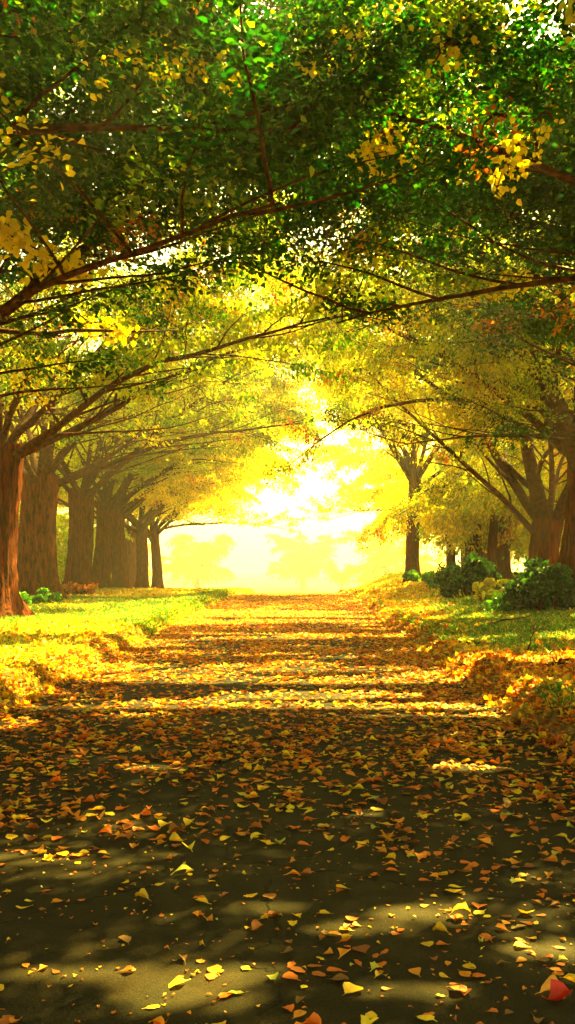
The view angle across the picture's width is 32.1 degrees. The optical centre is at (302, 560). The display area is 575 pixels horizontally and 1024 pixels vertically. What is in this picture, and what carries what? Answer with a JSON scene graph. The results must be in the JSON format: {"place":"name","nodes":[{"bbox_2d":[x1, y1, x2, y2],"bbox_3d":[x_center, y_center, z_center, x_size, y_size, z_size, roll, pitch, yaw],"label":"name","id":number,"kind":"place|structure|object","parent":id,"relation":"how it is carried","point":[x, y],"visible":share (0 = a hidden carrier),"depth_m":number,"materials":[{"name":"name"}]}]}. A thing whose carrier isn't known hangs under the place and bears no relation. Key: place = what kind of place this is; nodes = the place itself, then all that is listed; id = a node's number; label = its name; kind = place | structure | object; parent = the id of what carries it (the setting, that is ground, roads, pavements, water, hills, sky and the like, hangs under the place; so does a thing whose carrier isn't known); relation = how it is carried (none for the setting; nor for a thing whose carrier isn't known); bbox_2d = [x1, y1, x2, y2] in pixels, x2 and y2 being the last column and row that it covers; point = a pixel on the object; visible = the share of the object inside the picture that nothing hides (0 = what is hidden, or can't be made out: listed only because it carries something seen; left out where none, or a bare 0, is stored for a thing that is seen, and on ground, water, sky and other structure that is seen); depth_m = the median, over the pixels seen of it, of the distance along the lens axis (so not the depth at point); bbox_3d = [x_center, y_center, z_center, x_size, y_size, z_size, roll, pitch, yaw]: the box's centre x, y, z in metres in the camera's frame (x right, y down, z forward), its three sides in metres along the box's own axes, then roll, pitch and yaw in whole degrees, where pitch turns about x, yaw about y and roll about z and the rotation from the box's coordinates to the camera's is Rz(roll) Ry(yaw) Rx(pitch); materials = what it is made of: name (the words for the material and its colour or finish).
{"place":"outdoors","nodes":[
{"label":"outdoors","id":0,"kind":"place"},
{"bbox_2d":[0,609,177,702],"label":"grass","id":1,"kind":"structure","parent":0,"point":[133,618],"depth_m":19.54,"materials":[{"name":"plant"}]},
{"bbox_2d":[26,587,254,618],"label":"grass","id":2,"kind":"structure","parent":0,"point":[162,601],"depth_m":29.73,"materials":[{"name":"plant"}]},
{"bbox_2d":[0,593,574,1023],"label":"road","id":3,"kind":"structure","parent":0,"point":[66,941],"depth_m":4.73,"materials":[{"name":"asphalt"}]},
{"bbox_2d":[119,935,130,943],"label":"fallen leaf","id":4,"kind":"object","parent":3,"relation":"on","point":[126,938],"visible":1,"depth_m":3.89,"materials":[{"name":"plant"}]},
{"bbox_2d":[117,965,135,971],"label":"fallen leaf","id":5,"kind":"object","parent":3,"relation":"on","point":[128,967],"visible":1,"depth_m":3.60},
{"bbox_2d":[135,888,150,900],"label":"fallen leaf","id":6,"kind":"object","parent":3,"relation":"on","point":[142,892],"visible":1,"depth_m":4.37,"materials":[{"name":"plant"}]},
{"bbox_2d":[168,977,189,987],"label":"fallen leaf","id":7,"kind":"object","parent":3,"relation":"on","point":[177,980],"visible":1,"depth_m":3.49,"materials":[{"name":"plant"}]},
{"bbox_2d":[171,864,193,874],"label":"fallen leaf","id":8,"kind":"object","parent":3,"relation":"on","point":[182,866],"visible":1,"depth_m":4.71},
{"bbox_2d":[195,897,210,903],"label":"fallen leaf","id":9,"kind":"object","parent":3,"relation":"on","point":[204,899],"visible":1,"depth_m":4.32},
{"bbox_2d":[205,972,217,979],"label":"fallen leaf","id":10,"kind":"object","parent":3,"relation":"on","point":[211,975],"visible":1,"depth_m":3.55,"materials":[{"name":"plant"}]},
{"bbox_2d":[207,964,221,973],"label":"fallen leaf","id":11,"kind":"object","parent":3,"relation":"on","point":[214,968],"visible":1,"depth_m":3.60,"materials":[{"name":"plant"}]},
{"bbox_2d":[219,992,230,997],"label":"fallen leaf","id":12,"kind":"object","parent":3,"relation":"on","point":[225,994],"visible":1,"depth_m":3.39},
{"bbox_2d":[251,919,262,930],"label":"fallen leaf","id":13,"kind":"object","parent":3,"relation":"on","point":[256,924],"visible":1,"depth_m":4.01,"materials":[{"name":"plant"}]},
{"bbox_2d":[263,893,275,898],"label":"fallen leaf","id":14,"kind":"object","parent":3,"relation":"on","point":[271,895],"visible":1,"depth_m":4.37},
{"bbox_2d":[0,589,574,1023],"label":"fallen leaves","id":15,"kind":"object","parent":3,"relation":"on","point":[344,617],"depth_m":9.75,"materials":[{"name":"plant"}]},
{"bbox_2d":[0,690,574,1023],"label":"leaf crumbs","id":16,"kind":"object","parent":3,"relation":"on","point":[288,928],"visible":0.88,"depth_m":5.11,"materials":[{"name":"plant"}]},
{"bbox_2d":[283,1004,293,1011],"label":"fallen leaf","id":17,"kind":"object","parent":3,"relation":"on","point":[290,1007],"visible":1,"depth_m":3.30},
{"bbox_2d":[282,971,300,980],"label":"fallen leaf","id":18,"kind":"object","parent":3,"relation":"on","point":[290,975],"visible":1,"depth_m":3.54,"materials":[{"name":"plant"}]},
{"bbox_2d":[291,966,305,973],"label":"fallen leaf","id":19,"kind":"object","parent":3,"relation":"on","point":[297,969],"visible":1,"depth_m":3.60,"materials":[{"name":"plant"}]},
{"bbox_2d":[299,868,311,873],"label":"fallen leaf","id":20,"kind":"object","parent":3,"relation":"on","point":[307,871],"visible":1,"depth_m":4.72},
{"bbox_2d":[312,971,325,975],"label":"fallen leaf","id":21,"kind":"object","parent":3,"relation":"on","point":[319,973],"visible":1,"depth_m":3.57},
{"bbox_2d":[327,967,347,971],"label":"fallen leaf","id":22,"kind":"object","parent":3,"relation":"on","point":[333,969],"visible":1,"depth_m":3.60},
{"bbox_2d":[328,973,348,979],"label":"fallen leaf","id":23,"kind":"object","parent":3,"relation":"on","point":[340,976],"visible":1,"depth_m":3.53,"materials":[{"name":"plant"}]},
{"bbox_2d":[338,948,350,958],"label":"fallen leaf","id":24,"kind":"object","parent":3,"relation":"on","point":[342,951],"visible":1,"depth_m":3.74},
{"bbox_2d":[342,982,362,995],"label":"fallen leaf","id":25,"kind":"object","parent":3,"relation":"on","point":[348,987],"visible":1,"depth_m":3.44,"materials":[{"name":"plant"}]},
{"bbox_2d":[352,944,369,952],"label":"fallen leaf","id":26,"kind":"object","parent":3,"relation":"on","point":[363,948],"visible":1,"depth_m":3.80,"materials":[{"name":"plant"}]},
{"bbox_2d":[370,961,382,970],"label":"fallen leaf","id":27,"kind":"object","parent":3,"relation":"on","point":[374,964],"visible":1,"depth_m":3.62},
{"bbox_2d":[385,853,395,858],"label":"fallen leaf","id":28,"kind":"object","parent":3,"relation":"on","point":[391,855],"visible":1,"depth_m":4.95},
{"bbox_2d":[408,967,420,976],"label":"fallen leaf","id":29,"kind":"object","parent":3,"relation":"on","point":[417,970],"visible":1,"depth_m":3.58,"materials":[{"name":"plant"}]},
{"bbox_2d":[421,941,433,946],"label":"fallen leaf","id":30,"kind":"object","parent":3,"relation":"on","point":[429,943],"visible":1,"depth_m":3.84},
{"bbox_2d":[432,921,450,933],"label":"fallen leaf","id":31,"kind":"object","parent":3,"relation":"on","point":[440,926],"visible":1,"depth_m":3.99,"materials":[{"name":"plant"}]},
{"bbox_2d":[446,985,466,991],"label":"fallen leaf","id":32,"kind":"object","parent":3,"relation":"on","point":[455,987],"visible":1,"depth_m":3.43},
{"bbox_2d":[447,901,470,916],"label":"fallen leaf","id":33,"kind":"object","parent":3,"relation":"on","point":[461,905],"visible":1,"depth_m":4.16,"materials":[{"name":"plant"}]},
{"bbox_2d":[457,865,471,871],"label":"fallen leaf","id":34,"kind":"object","parent":3,"relation":"on","point":[468,868],"visible":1,"depth_m":4.75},
{"bbox_2d":[459,970,470,976],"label":"fallen leaf","id":35,"kind":"object","parent":3,"relation":"on","point":[465,973],"visible":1,"depth_m":3.57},
{"bbox_2d":[459,984,471,995],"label":"fallen leaf","id":36,"kind":"object","parent":3,"relation":"on","point":[461,987],"visible":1,"depth_m":3.42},
{"bbox_2d":[462,961,475,968],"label":"fallen leaf","id":37,"kind":"object","parent":3,"relation":"on","point":[468,965],"visible":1,"depth_m":3.65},
{"bbox_2d":[472,902,486,908],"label":"fallen leaf","id":38,"kind":"object","parent":3,"relation":"on","point":[477,905],"visible":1,"depth_m":4.29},
{"bbox_2d":[495,923,510,931],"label":"fallen leaf","id":39,"kind":"object","parent":3,"relation":"on","point":[500,925],"visible":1,"depth_m":4.02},
{"bbox_2d":[514,941,529,946],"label":"fallen leaf","id":40,"kind":"object","parent":3,"relation":"on","point":[519,943],"visible":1,"depth_m":3.85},
{"bbox_2d":[535,974,557,994],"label":"fallen leaf","id":41,"kind":"object","parent":3,"relation":"on","point":[545,986],"visible":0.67,"depth_m":3.44,"materials":[{"name":"plant"}]},
{"bbox_2d":[540,853,557,861],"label":"fallen leaf","id":42,"kind":"object","parent":3,"relation":"on","point":[552,857],"visible":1,"depth_m":4.95,"materials":[{"name":"plant"}]},
{"bbox_2d":[542,979,571,1000],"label":"fallen leaf","id":43,"kind":"object","parent":3,"relation":"on","point":[559,990],"visible":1,"depth_m":3.38,"materials":[{"name":"plant"}]},
{"bbox_2d":[563,973,574,981],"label":"fallen leaf","id":44,"kind":"object","parent":3,"relation":"on","point":[569,976],"visible":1,"depth_m":3.52,"materials":[{"name":"plant"}]},
{"bbox_2d":[0,571,574,746],"bbox_3d":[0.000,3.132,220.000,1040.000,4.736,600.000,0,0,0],"label":"ground","id":45,"kind":"structure","parent":0,"point":[259,581],"depth_m":16.66,"materials":[{"name":"plant"}]},
{"bbox_2d":[21,596,31,603],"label":"ivy plant","id":46,"kind":"object","parent":45,"relation":"on","point":[25,598],"visible":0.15,"depth_m":28.37,"materials":[{"name":"green plant"}]},
{"bbox_2d":[19,587,61,603],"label":"ivy plant","id":47,"kind":"object","parent":45,"relation":"on","point":[41,596],"visible":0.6,"depth_m":29.07,"materials":[{"name":"green plant"}]},
{"bbox_2d":[19,504,65,582],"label":"woodland tree","id":48,"kind":"object","parent":45,"relation":"on","point":[61,566],"visible":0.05,"depth_m":48.96,"materials":[{"name":"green plant"}]},
{"bbox_2d":[0,646,101,717],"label":"leaf litter","id":49,"kind":"object","parent":45,"relation":"on","point":[34,693],"visible":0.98,"depth_m":11.90,"materials":[{"name":"plant"}]},
{"bbox_2d":[19,501,92,583],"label":"woodland tree","id":50,"kind":"object","parent":45,"relation":"on","point":[60,517],"visible":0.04,"depth_m":58.89,"materials":[{"name":"yellow plant"}]},
{"bbox_2d":[61,581,98,595],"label":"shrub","id":51,"kind":"object","parent":45,"relation":"on","point":[73,589],"visible":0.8,"depth_m":36.59,"materials":[{"name":"orange plant"}]},
{"bbox_2d":[56,508,134,580],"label":"woodland tree","id":52,"kind":"object","parent":45,"relation":"on","point":[62,546],"visible":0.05,"depth_m":70.52,"materials":[{"name":"yellow plant"}]},
{"bbox_2d":[61,526,151,584],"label":"woodland tree","id":53,"kind":"object","parent":45,"relation":"on","point":[149,547],"depth_m":83.55,"materials":[{"name":"yellow plant"}]},
{"bbox_2d":[0,587,252,665],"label":"leaf litter","id":54,"kind":"object","parent":45,"relation":"on","point":[48,628],"visible":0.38,"depth_m":18.08,"materials":[{"name":"plant"}]},
{"bbox_2d":[9,332,325,588],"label":"avenue tree","id":55,"kind":"object","parent":45,"relation":"on","point":[119,572],"visible":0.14,"depth_m":48.04,"materials":[{"name":"yellow plant"}]},
{"bbox_2d":[0,284,337,594],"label":"avenue tree","id":56,"kind":"object","parent":45,"relation":"on","point":[78,568],"visible":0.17,"depth_m":37.40,"materials":[{"name":"yellow plant"}]},
{"bbox_2d":[0,301,340,588],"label":"avenue tree","id":57,"kind":"object","parent":45,"relation":"on","point":[107,505],"visible":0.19,"depth_m":43.11,"materials":[{"name":"yellow plant"}]},
{"bbox_2d":[3,373,345,587],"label":"avenue tree","id":58,"kind":"object","parent":45,"relation":"on","point":[144,522],"visible":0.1,"depth_m":54.13,"materials":[{"name":"yellow plant"}]},
{"bbox_2d":[57,345,319,586],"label":"avenue tree","id":59,"kind":"object","parent":45,"relation":"on","point":[131,548],"visible":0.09,"depth_m":71.70,"materials":[{"name":"yellow plant"}]},
{"bbox_2d":[57,373,332,587],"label":"avenue tree","id":60,"kind":"object","parent":45,"relation":"on","point":[155,529],"visible":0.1,"depth_m":60.73,"materials":[{"name":"yellow plant"}]},
{"bbox_2d":[161,533,237,587],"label":"woodland tree","id":61,"kind":"object","parent":45,"relation":"on","point":[195,565],"visible":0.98,"depth_m":162.40,"materials":[{"name":"yellow plant"}]},
{"bbox_2d":[0,165,418,599],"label":"avenue tree","id":62,"kind":"object","parent":45,"relation":"on","point":[37,562],"visible":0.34,"depth_m":30.87,"materials":[{"name":"yellow plant"}]},
{"bbox_2d":[0,2,463,617],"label":"avenue tree","id":63,"kind":"object","parent":45,"relation":"on","point":[282,344],"visible":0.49,"depth_m":21.68,"materials":[{"name":"yellow plant"}]},
{"bbox_2d":[0,0,510,265],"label":"avenue tree","id":64,"kind":"object","parent":45,"relation":"on","point":[176,37],"visible":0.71,"depth_m":9.87,"materials":[{"name":"green plant"}]},
{"bbox_2d":[0,0,37,36],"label":"leafy branch","id":65,"kind":"object","parent":64,"relation":"attached to","point":[5,5],"visible":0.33,"depth_m":9.00,"materials":[{"name":"green plant"}]},
{"bbox_2d":[348,120,420,183],"bbox_3d":[0.905,-4.576,11.074,0.830,0.842,0.638,0,0,0],"label":"leafy branch","id":66,"kind":"object","parent":64,"relation":"attached to","point":[379,149],"visible":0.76,"depth_m":11.01,"materials":[{"name":"yellow plant"}]},
{"bbox_2d":[0,0,539,421],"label":"avenue tree","id":67,"kind":"object","parent":45,"relation":"on","point":[86,216],"visible":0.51,"depth_m":11.59,"materials":[{"name":"green plant"}]},
{"bbox_2d":[0,210,108,291],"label":"leafy branch","id":68,"kind":"object","parent":67,"relation":"attached to","point":[19,240],"visible":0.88,"depth_m":11.05,"materials":[{"name":"yellow plant"}]},
{"bbox_2d":[70,310,139,349],"bbox_3d":[-3.523,-3.950,17.015,1.406,0.728,0.768,0,0,35],"label":"leafy branch","id":69,"kind":"object","parent":67,"relation":"attached to","point":[95,325],"visible":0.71,"depth_m":16.99,"materials":[{"name":"yellow plant"}]},
{"bbox_2d":[263,533,352,588],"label":"woodland tree","id":70,"kind":"object","parent":45,"relation":"on","point":[304,561],"visible":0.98,"depth_m":188.31,"materials":[{"name":"yellow plant"}]},
{"bbox_2d":[109,0,574,352],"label":"avenue tree","id":71,"kind":"object","parent":45,"relation":"on","point":[420,48],"visible":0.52,"depth_m":10.77,"materials":[{"name":"green plant"}]},
{"bbox_2d":[294,7,376,78],"bbox_3d":[0.310,-4.959,9.652,0.939,0.848,0.510,0,0,-19],"label":"leafy branch","id":72,"kind":"object","parent":71,"relation":"attached to","point":[313,72],"visible":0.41,"depth_m":9.52,"materials":[{"name":"yellow plant"}]},
{"bbox_2d":[408,24,479,86],"bbox_3d":[1.311,-4.608,9.085,0.588,0.745,0.502,0,0,-44],"label":"leafy branch","id":73,"kind":"object","parent":71,"relation":"attached to","point":[449,55],"visible":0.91,"depth_m":9.12,"materials":[{"name":"yellow plant"}]},
{"bbox_2d":[454,96,521,180],"bbox_3d":[1.868,-4.265,10.071,0.709,0.841,0.500,0,0,0],"label":"leafy branch","id":74,"kind":"object","parent":71,"relation":"attached to","point":[502,116],"visible":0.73,"depth_m":10.07,"materials":[{"name":"yellow plant"}]},
{"bbox_2d":[477,125,552,205],"bbox_3d":[2.345,-4.356,11.069,0.696,0.990,0.571,0,0,-23],"label":"leafy branch","id":75,"kind":"object","parent":71,"relation":"attached to","point":[519,149],"visible":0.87,"depth_m":11.08,"materials":[{"name":"yellow plant"}]},
{"bbox_2d":[509,103,566,163],"bbox_3d":[2.314,-4.374,10.133,0.753,0.770,0.468,0,0,-21],"label":"leafy branch","id":76,"kind":"object","parent":71,"relation":"attached to","point":[539,137],"visible":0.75,"depth_m":10.09,"materials":[{"name":"yellow plant"}]},
{"bbox_2d":[538,0,574,50],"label":"leafy branch","id":77,"kind":"object","parent":71,"relation":"attached to","point":[570,17],"visible":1,"depth_m":8.51,"materials":[{"name":"yellow plant"}]},
{"bbox_2d":[157,0,574,326],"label":"avenue tree","id":78,"kind":"object","parent":45,"relation":"on","point":[534,11],"visible":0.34,"depth_m":11.59,"materials":[{"name":"green plant"}]},
{"bbox_2d":[282,408,464,566],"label":"avenue tree","id":79,"kind":"object","parent":45,"relation":"on","point":[335,451],"visible":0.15,"depth_m":73.59,"materials":[{"name":"yellow plant"}]},
{"bbox_2d":[325,529,456,586],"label":"bush","id":80,"kind":"object","parent":45,"relation":"on","point":[384,557],"visible":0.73,"depth_m":148.83,"materials":[{"name":"yellow plant"}]},
{"bbox_2d":[210,200,573,582],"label":"avenue tree","id":81,"kind":"object","parent":45,"relation":"on","point":[413,473],"visible":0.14,"depth_m":46.83,"materials":[{"name":"yellow plant"}]},
{"bbox_2d":[243,160,574,606],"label":"avenue tree","id":82,"kind":"object","parent":45,"relation":"on","point":[544,392],"visible":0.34,"depth_m":23.39,"materials":[{"name":"yellow plant"}]},
{"bbox_2d":[254,0,574,455],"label":"avenue tree","id":83,"kind":"object","parent":45,"relation":"on","point":[517,313],"visible":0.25,"depth_m":21.30,"materials":[{"name":"green plant"}]},
{"bbox_2d":[261,213,573,569],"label":"avenue tree","id":84,"kind":"object","parent":45,"relation":"on","point":[545,529],"visible":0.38,"depth_m":27.75,"materials":[{"name":"yellow plant"}]},
{"bbox_2d":[401,570,433,582],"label":"bush","id":85,"kind":"object","parent":45,"relation":"on","point":[412,575],"visible":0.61,"depth_m":43.88,"materials":[{"name":"green plant"}]},
{"bbox_2d":[419,571,438,587],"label":"bush","id":86,"kind":"object","parent":45,"relation":"on","point":[427,578],"visible":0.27,"depth_m":37.72,"materials":[{"name":"green plant"}]},
{"bbox_2d":[378,470,489,566],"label":"young tree","id":87,"kind":"object","parent":45,"relation":"on","point":[450,558],"visible":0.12,"depth_m":43.58,"materials":[{"name":"yellow plant"}]},
{"bbox_2d":[351,459,524,565],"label":"woodland tree","id":88,"kind":"object","parent":45,"relation":"on","point":[361,537],"visible":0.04,"depth_m":60.00,"materials":[{"name":"yellow plant"}]},
{"bbox_2d":[364,439,524,562],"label":"woodland tree","id":89,"kind":"object","parent":45,"relation":"on","point":[381,528],"visible":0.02,"depth_m":50.41,"materials":[{"name":"yellow plant"}]},
{"bbox_2d":[339,579,574,663],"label":"leaf litter","id":90,"kind":"object","parent":45,"relation":"on","point":[385,598],"visible":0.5,"depth_m":23.72,"materials":[{"name":"plant"}]},
{"bbox_2d":[342,26,573,428],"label":"avenue tree","id":91,"kind":"object","parent":45,"relation":"on","point":[397,414],"visible":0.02,"depth_m":33.02,"materials":[{"name":"green plant"}]},
{"bbox_2d":[400,450,523,579],"bbox_3d":[6.474,-1.747,39.846,5.411,5.997,5.788,0,0,0],"label":"young tree","id":92,"kind":"object","parent":45,"relation":"on","point":[431,493],"visible":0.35,"depth_m":39.41,"materials":[{"name":"yellow plant"}]},
{"bbox_2d":[432,551,501,597],"bbox_3d":[5.184,0.513,31.082,2.319,1.597,1.911,0,0,0],"label":"bush","id":93,"kind":"object","parent":45,"relation":"on","point":[452,579],"visible":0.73,"depth_m":30.79,"materials":[{"name":"green plant"}]},
{"bbox_2d":[405,431,546,570],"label":"woodland tree","id":94,"kind":"object","parent":45,"relation":"on","point":[471,453],"visible":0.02,"depth_m":43.12,"materials":[{"name":"yellow plant"}]},
{"bbox_2d":[394,606,574,716],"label":"grass","id":95,"kind":"structure","parent":45,"relation":"on","point":[564,627],"depth_m":17.93,"materials":[{"name":"plant"}]},
{"bbox_2d":[485,616,529,625],"bbox_3d":[4.128,1.236,20.301,1.137,0.219,0.222,0,0,-23],"label":"fallen stick","id":96,"kind":"object","parent":95,"relation":"on","point":[498,621],"visible":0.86,"depth_m":20.28,"materials":[{"name":"wood"}]},
{"bbox_2d":[397,376,572,559],"bbox_3d":[11.704,-2.867,36.136,16.928,8.598,10.005,0,0,32],"label":"woodland tree","id":97,"kind":"object","parent":45,"relation":"on","point":[453,521],"visible":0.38,"depth_m":37.10,"materials":[{"name":"yellow plant"}]},
{"bbox_2d":[472,578,507,599],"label":"leafy plant","id":98,"kind":"object","parent":45,"relation":"on","point":[482,589],"visible":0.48,"depth_m":28.32,"materials":[{"name":"yellow plant"}]},
{"bbox_2d":[434,463,562,579],"bbox_3d":[7.579,-1.409,37.720,5.414,5.244,6.313,0,0,0],"label":"young tree","id":99,"kind":"object","parent":45,"relation":"on","point":[492,542],"visible":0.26,"depth_m":37.80,"materials":[{"name":"yellow plant"}]},
{"bbox_2d":[472,444,524,565],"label":"woodland tree","id":100,"kind":"object","parent":45,"relation":"on","point":[487,466],"depth_m":45.95,"materials":[{"name":"yellow plant"}]},
{"bbox_2d":[439,648,574,768],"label":"leaf litter","id":101,"kind":"object","parent":45,"relation":"on","point":[526,668],"visible":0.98,"depth_m":11.26,"materials":[{"name":"plant"}]},
{"bbox_2d":[460,455,555,579],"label":"young tree","id":102,"kind":"object","parent":45,"relation":"on","point":[504,568],"visible":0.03,"depth_m":40.70,"materials":[{"name":"brown plant"}]},
{"bbox_2d":[479,556,574,611],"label":"bush","id":103,"kind":"object","parent":45,"relation":"on","point":[538,584],"visible":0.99,"depth_m":22.79,"materials":[{"name":"green plant"}]},
{"bbox_2d":[543,657,574,668],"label":"fallen stick","id":104,"kind":"object","parent":45,"relation":"on","point":[559,662],"visible":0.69,"depth_m":12.58,"materials":[{"name":"wood"}]},
{"bbox_2d":[0,0,574,570],"label":"sky","id":105,"kind":"structure","parent":0,"point":[251,553],"materials":[{"name":"white"}]},
{"bbox_2d":[340,571,550,616],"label":"fallen leaves","id":106,"kind":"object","parent":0,"point":[468,603],"depth_m":30.08,"materials":[{"name":"plant"}]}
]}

